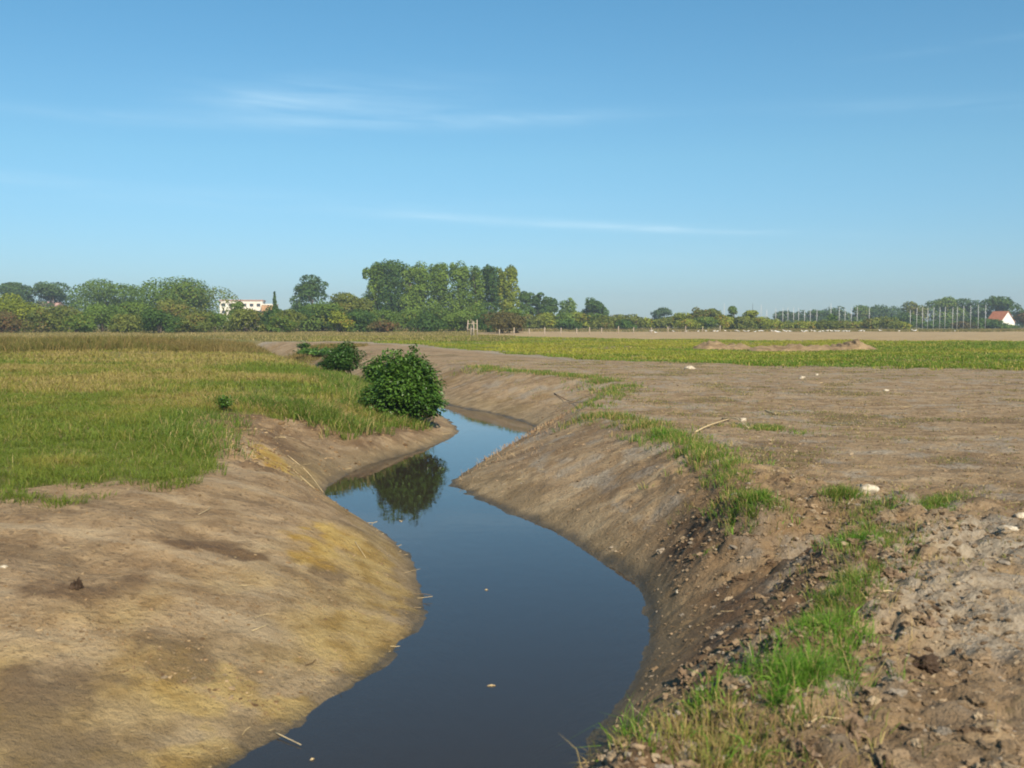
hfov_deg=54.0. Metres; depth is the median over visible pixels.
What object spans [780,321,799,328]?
hedge shrub
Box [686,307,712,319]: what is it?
hedge shrub
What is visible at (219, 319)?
hedge shrub
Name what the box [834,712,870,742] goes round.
soil lump
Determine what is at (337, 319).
hedge shrub
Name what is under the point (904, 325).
hedge shrub
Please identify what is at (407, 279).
poplar tree
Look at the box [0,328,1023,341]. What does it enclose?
pasture grass
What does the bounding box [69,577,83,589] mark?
soil lump
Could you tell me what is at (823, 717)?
reed stem
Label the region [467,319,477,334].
stake frame
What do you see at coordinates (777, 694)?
grass tuft
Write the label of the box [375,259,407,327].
poplar tree
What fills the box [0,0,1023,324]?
sky
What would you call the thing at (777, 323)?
hedge shrub
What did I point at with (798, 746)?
soil lump
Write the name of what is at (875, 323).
hedge shrub
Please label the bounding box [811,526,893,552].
grass tuft
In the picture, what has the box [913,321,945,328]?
hedge shrub
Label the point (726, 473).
grass tuft
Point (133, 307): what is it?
hedge shrub
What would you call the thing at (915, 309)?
broadleaf tree
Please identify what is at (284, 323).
hedge shrub
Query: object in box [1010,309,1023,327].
broadleaf tree
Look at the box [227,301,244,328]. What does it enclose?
hedge shrub
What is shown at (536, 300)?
broadleaf tree
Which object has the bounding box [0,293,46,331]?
hedge shrub
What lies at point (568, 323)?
hedge shrub
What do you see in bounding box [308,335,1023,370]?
field grass
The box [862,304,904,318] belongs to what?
broadleaf tree
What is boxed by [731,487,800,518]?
grass tuft
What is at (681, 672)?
soil lump
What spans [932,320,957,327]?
hedge shrub
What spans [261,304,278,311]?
brick building
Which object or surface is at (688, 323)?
hedge shrub
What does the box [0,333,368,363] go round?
dry weeds
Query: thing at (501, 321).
hawthorn bush
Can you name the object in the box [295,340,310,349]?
riverside bush
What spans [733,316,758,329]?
hedge shrub
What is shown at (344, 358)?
riverside bush
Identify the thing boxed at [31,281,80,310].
broadleaf tree
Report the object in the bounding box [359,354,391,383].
riverside bush
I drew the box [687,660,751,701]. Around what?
grass tuft
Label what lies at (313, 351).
riverside bush
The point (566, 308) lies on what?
broadleaf tree
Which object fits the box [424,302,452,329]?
hedge shrub
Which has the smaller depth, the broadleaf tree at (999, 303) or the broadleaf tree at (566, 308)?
the broadleaf tree at (566, 308)
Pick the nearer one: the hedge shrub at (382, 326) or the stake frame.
the stake frame
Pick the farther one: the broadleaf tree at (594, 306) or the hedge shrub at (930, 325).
the hedge shrub at (930, 325)
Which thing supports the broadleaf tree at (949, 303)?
on the ground at (556, 633)
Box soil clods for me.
[0,380,1023,767]
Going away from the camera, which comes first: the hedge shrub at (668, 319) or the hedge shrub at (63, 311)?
the hedge shrub at (63, 311)
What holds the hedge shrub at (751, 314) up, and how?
on the ground at (556, 633)
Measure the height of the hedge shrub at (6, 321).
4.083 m
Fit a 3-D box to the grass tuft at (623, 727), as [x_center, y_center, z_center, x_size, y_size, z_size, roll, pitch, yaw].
[0.542,1.952,5.888,0.857,0.394,0.499,-1,4,-20]
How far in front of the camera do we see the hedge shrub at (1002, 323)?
295.41 m
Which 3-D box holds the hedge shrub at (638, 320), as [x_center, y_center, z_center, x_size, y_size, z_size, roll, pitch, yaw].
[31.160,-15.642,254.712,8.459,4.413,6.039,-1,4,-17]
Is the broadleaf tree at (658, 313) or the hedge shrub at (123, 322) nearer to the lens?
the hedge shrub at (123, 322)
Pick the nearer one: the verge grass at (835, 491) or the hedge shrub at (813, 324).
the verge grass at (835, 491)
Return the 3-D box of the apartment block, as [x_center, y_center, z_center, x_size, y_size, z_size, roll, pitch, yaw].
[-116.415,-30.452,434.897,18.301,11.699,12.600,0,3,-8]
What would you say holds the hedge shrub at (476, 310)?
on the ground at (556, 633)
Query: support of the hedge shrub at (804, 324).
on the ground at (556, 633)
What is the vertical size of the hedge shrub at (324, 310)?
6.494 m
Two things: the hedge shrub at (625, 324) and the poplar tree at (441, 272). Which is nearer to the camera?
the hedge shrub at (625, 324)
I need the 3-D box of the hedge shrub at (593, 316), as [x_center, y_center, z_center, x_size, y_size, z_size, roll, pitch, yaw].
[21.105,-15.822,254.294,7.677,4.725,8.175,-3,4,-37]
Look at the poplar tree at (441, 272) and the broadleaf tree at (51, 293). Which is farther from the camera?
the broadleaf tree at (51, 293)
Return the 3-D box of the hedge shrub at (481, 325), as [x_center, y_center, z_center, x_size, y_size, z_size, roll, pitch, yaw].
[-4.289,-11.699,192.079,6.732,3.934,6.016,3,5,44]
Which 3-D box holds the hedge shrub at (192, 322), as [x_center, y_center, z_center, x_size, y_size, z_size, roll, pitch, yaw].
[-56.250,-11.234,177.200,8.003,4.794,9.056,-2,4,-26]
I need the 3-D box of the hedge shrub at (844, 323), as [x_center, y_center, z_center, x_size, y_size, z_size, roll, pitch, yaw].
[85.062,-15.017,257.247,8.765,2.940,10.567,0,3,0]
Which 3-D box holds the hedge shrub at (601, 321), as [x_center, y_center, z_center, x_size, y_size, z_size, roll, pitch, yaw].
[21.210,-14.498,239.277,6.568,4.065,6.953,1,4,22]
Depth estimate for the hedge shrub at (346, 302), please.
213.10 m
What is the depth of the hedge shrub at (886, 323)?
256.09 m
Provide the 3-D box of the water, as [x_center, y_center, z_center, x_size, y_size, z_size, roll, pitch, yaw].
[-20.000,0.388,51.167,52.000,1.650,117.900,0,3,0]
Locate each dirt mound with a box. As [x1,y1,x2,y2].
[693,340,751,349]
[744,344,849,351]
[831,339,875,349]
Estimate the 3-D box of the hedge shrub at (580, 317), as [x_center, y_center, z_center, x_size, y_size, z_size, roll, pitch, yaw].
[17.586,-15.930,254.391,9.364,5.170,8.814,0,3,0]
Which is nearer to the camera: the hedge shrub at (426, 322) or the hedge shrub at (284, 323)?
the hedge shrub at (284, 323)
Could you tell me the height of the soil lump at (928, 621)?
0.099 m
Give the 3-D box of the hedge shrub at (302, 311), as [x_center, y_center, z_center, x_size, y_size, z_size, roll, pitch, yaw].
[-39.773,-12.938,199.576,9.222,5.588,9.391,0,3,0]
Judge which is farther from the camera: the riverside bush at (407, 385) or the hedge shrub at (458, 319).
the hedge shrub at (458, 319)
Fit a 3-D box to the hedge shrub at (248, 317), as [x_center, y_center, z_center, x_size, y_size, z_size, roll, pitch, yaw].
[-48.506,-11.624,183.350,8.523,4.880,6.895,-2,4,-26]
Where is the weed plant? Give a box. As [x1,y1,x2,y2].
[215,395,233,411]
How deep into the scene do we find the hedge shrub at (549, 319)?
252.09 m
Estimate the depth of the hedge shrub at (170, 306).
198.47 m
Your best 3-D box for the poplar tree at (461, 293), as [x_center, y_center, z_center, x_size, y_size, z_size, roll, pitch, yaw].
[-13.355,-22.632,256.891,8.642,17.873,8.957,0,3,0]
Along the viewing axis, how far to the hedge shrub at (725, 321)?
242.71 m
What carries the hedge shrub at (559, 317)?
on the ground at (556, 633)
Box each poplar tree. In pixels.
[361,261,391,318]
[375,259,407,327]
[398,263,423,327]
[407,261,438,312]
[425,262,455,328]
[444,260,475,327]
[466,265,489,328]
[478,264,504,313]
[496,266,509,312]
[502,264,520,314]
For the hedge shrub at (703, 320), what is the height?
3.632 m
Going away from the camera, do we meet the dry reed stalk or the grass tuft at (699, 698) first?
the grass tuft at (699, 698)
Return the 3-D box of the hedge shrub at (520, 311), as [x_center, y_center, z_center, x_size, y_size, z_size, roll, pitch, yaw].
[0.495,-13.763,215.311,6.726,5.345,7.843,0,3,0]
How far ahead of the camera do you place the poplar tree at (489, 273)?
256.07 m
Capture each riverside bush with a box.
[293,346,332,356]
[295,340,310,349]
[318,340,366,374]
[357,340,449,420]
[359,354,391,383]
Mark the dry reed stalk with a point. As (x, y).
(710, 424)
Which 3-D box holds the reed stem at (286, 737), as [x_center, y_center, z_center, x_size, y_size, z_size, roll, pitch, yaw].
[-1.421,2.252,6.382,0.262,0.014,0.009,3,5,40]
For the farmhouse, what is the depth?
342.25 m
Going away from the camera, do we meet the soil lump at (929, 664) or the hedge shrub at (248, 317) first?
the soil lump at (929, 664)
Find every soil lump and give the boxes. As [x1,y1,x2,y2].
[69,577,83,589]
[676,667,689,684]
[790,736,821,765]
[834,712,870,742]
[880,567,904,578]
[905,652,940,675]
[923,616,939,627]
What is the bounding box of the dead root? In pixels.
[721,417,748,427]
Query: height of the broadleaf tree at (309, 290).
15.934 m
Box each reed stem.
[275,732,300,744]
[811,716,840,721]
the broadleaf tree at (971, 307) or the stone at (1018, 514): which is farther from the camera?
the broadleaf tree at (971, 307)
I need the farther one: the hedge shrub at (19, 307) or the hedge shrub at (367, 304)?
the hedge shrub at (367, 304)
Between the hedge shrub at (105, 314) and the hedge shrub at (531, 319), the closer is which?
the hedge shrub at (105, 314)
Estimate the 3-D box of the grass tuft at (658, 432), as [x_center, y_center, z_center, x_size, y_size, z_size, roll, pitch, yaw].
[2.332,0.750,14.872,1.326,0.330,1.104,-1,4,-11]
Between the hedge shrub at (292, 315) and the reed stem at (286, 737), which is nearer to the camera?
the reed stem at (286, 737)
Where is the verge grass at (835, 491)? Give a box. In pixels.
[450,364,996,767]
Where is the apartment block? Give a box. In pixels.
[219,300,265,326]
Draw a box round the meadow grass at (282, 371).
[0,347,419,509]
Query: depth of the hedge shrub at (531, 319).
252.01 m
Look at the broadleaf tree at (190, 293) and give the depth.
244.88 m
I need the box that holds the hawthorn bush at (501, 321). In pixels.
[479,310,526,332]
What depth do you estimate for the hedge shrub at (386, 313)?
198.72 m
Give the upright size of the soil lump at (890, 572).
0.093 m
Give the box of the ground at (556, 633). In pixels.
[0,325,1023,767]
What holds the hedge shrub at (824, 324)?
on the ground at (556, 633)
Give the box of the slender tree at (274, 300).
[272,291,276,311]
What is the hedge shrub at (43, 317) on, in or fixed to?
on the ground at (556, 633)
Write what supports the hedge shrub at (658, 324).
on the ground at (556, 633)
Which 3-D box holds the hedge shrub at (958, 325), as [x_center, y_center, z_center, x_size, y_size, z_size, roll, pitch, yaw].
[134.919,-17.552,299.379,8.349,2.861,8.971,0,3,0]
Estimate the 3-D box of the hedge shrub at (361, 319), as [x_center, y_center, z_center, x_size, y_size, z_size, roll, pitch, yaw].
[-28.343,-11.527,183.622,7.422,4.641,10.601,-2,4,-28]
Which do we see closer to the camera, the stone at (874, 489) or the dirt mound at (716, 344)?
the stone at (874, 489)
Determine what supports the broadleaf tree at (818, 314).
on the ground at (556, 633)
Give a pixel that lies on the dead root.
(735, 418)
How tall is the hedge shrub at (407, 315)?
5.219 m
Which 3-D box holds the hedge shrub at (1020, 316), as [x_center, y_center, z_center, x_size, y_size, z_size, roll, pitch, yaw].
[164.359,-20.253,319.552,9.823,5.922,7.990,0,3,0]
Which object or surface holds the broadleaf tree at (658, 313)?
on the ground at (556, 633)
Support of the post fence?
on the ground at (556, 633)
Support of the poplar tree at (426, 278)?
on the ground at (556, 633)
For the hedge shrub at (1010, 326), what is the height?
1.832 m
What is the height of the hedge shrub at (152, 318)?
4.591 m
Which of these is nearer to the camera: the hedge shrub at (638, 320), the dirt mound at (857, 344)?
the dirt mound at (857, 344)
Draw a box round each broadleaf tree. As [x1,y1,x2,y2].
[0,282,37,307]
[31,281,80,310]
[63,278,148,328]
[131,275,240,316]
[289,274,328,310]
[517,291,535,317]
[530,292,544,315]
[538,296,558,325]
[558,297,577,317]
[581,297,609,315]
[650,307,672,319]
[772,310,796,321]
[790,310,808,321]
[805,309,827,321]
[820,306,850,320]
[843,305,875,321]
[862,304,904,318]
[898,301,931,326]
[924,296,968,321]
[949,298,989,321]
[977,296,1022,318]
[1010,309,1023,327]
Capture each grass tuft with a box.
[565,692,666,742]
[628,425,711,446]
[646,665,750,716]
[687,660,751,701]
[692,632,938,717]
[712,462,753,487]
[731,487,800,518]
[738,599,888,663]
[743,668,835,714]
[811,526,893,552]
[916,497,963,510]
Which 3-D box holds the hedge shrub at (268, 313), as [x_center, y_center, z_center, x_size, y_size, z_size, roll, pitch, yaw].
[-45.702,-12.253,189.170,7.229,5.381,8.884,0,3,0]
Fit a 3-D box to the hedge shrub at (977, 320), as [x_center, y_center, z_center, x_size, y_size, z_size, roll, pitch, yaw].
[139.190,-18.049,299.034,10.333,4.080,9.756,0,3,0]
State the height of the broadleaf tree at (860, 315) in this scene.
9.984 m
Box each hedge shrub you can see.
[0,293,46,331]
[0,310,34,332]
[19,308,63,332]
[42,305,92,331]
[61,313,97,331]
[69,303,128,331]
[105,301,155,331]
[107,313,142,332]
[140,307,182,333]
[154,298,190,330]
[173,307,218,332]
[199,311,235,331]
[222,307,266,332]
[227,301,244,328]
[248,305,281,331]
[266,314,296,332]
[269,309,306,332]
[295,306,330,331]
[296,301,344,331]
[326,292,363,329]
[328,310,355,331]
[339,308,376,332]
[352,298,373,329]
[361,308,406,331]
[366,320,400,332]
[385,307,423,331]
[407,311,448,331]
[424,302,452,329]
[439,309,476,330]
[464,305,488,329]
[472,313,497,331]
[501,308,528,328]
[521,313,544,328]
[535,312,558,328]
[553,312,576,327]
[555,318,581,329]
[565,312,593,328]
[581,312,611,328]
[588,315,615,329]
[607,314,627,328]
[615,319,636,329]
[623,314,648,328]
[637,317,655,328]
[649,319,670,328]
[656,316,679,328]
[670,312,691,328]
[672,319,704,328]
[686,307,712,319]
[692,316,718,328]
[706,308,723,328]
[714,314,734,329]
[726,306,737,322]
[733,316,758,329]
[742,310,758,327]
[751,316,774,328]
[764,318,789,328]
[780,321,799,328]
[787,320,810,328]
[803,321,815,328]
[814,319,840,328]
[826,313,841,327]
[837,320,859,328]
[846,321,871,328]
[859,317,881,328]
[876,316,900,328]
[890,312,921,327]
[890,320,912,328]
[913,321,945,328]
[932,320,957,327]
[950,321,980,328]
[964,317,1000,328]
[981,319,1008,328]
[997,324,1017,328]
[1013,312,1023,325]
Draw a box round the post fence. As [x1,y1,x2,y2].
[499,326,720,335]
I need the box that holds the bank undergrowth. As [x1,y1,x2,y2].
[104,368,434,459]
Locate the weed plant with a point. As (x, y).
(225, 402)
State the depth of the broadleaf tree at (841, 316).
427.37 m
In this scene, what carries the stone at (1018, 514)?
on the ground at (556, 633)
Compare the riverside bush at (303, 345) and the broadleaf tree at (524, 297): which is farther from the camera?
the broadleaf tree at (524, 297)
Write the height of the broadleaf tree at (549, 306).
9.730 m
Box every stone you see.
[858,483,879,494]
[996,525,1018,531]
[1013,512,1023,517]
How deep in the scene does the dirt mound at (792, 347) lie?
61.47 m
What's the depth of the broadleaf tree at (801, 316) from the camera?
427.56 m
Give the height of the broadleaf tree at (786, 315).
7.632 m
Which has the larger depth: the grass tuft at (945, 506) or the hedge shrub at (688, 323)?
the hedge shrub at (688, 323)
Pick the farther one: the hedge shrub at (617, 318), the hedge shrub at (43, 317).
the hedge shrub at (617, 318)
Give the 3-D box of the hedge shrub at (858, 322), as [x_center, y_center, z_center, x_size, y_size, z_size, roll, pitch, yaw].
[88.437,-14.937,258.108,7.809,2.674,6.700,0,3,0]
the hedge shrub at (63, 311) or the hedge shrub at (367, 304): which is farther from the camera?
the hedge shrub at (367, 304)
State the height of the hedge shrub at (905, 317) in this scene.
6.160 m
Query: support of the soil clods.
on the ground at (556, 633)
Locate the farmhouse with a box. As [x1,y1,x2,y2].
[988,311,1015,327]
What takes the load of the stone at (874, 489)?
on the ground at (556, 633)
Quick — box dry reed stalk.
[694,418,731,432]
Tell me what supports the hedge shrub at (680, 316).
on the ground at (556, 633)
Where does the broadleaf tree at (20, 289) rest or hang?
on the ground at (556, 633)
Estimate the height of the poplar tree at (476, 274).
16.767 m
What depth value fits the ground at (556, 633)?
8.87 m
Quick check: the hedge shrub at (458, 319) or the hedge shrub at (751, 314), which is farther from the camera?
the hedge shrub at (751, 314)
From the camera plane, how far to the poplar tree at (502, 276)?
256.33 m
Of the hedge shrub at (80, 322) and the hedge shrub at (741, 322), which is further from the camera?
the hedge shrub at (741, 322)
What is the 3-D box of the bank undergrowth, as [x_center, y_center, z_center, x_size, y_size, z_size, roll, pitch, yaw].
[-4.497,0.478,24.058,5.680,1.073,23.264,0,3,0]
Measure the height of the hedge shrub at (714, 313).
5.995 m
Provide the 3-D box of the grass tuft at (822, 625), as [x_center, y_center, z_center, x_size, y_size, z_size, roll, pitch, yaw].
[1.646,1.422,5.508,0.880,0.447,0.830,0,3,0]
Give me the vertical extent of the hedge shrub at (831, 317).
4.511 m
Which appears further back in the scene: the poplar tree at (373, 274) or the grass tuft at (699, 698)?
the poplar tree at (373, 274)
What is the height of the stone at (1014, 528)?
0.094 m
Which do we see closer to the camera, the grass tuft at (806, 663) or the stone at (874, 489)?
the grass tuft at (806, 663)
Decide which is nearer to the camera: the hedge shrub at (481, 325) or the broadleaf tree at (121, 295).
the hedge shrub at (481, 325)
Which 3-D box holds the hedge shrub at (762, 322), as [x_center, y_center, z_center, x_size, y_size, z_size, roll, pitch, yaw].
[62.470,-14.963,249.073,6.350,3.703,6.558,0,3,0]
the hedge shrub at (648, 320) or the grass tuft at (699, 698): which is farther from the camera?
the hedge shrub at (648, 320)
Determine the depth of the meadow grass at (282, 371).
20.78 m
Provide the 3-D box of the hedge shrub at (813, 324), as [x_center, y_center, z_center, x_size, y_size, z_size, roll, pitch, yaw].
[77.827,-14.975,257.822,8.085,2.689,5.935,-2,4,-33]

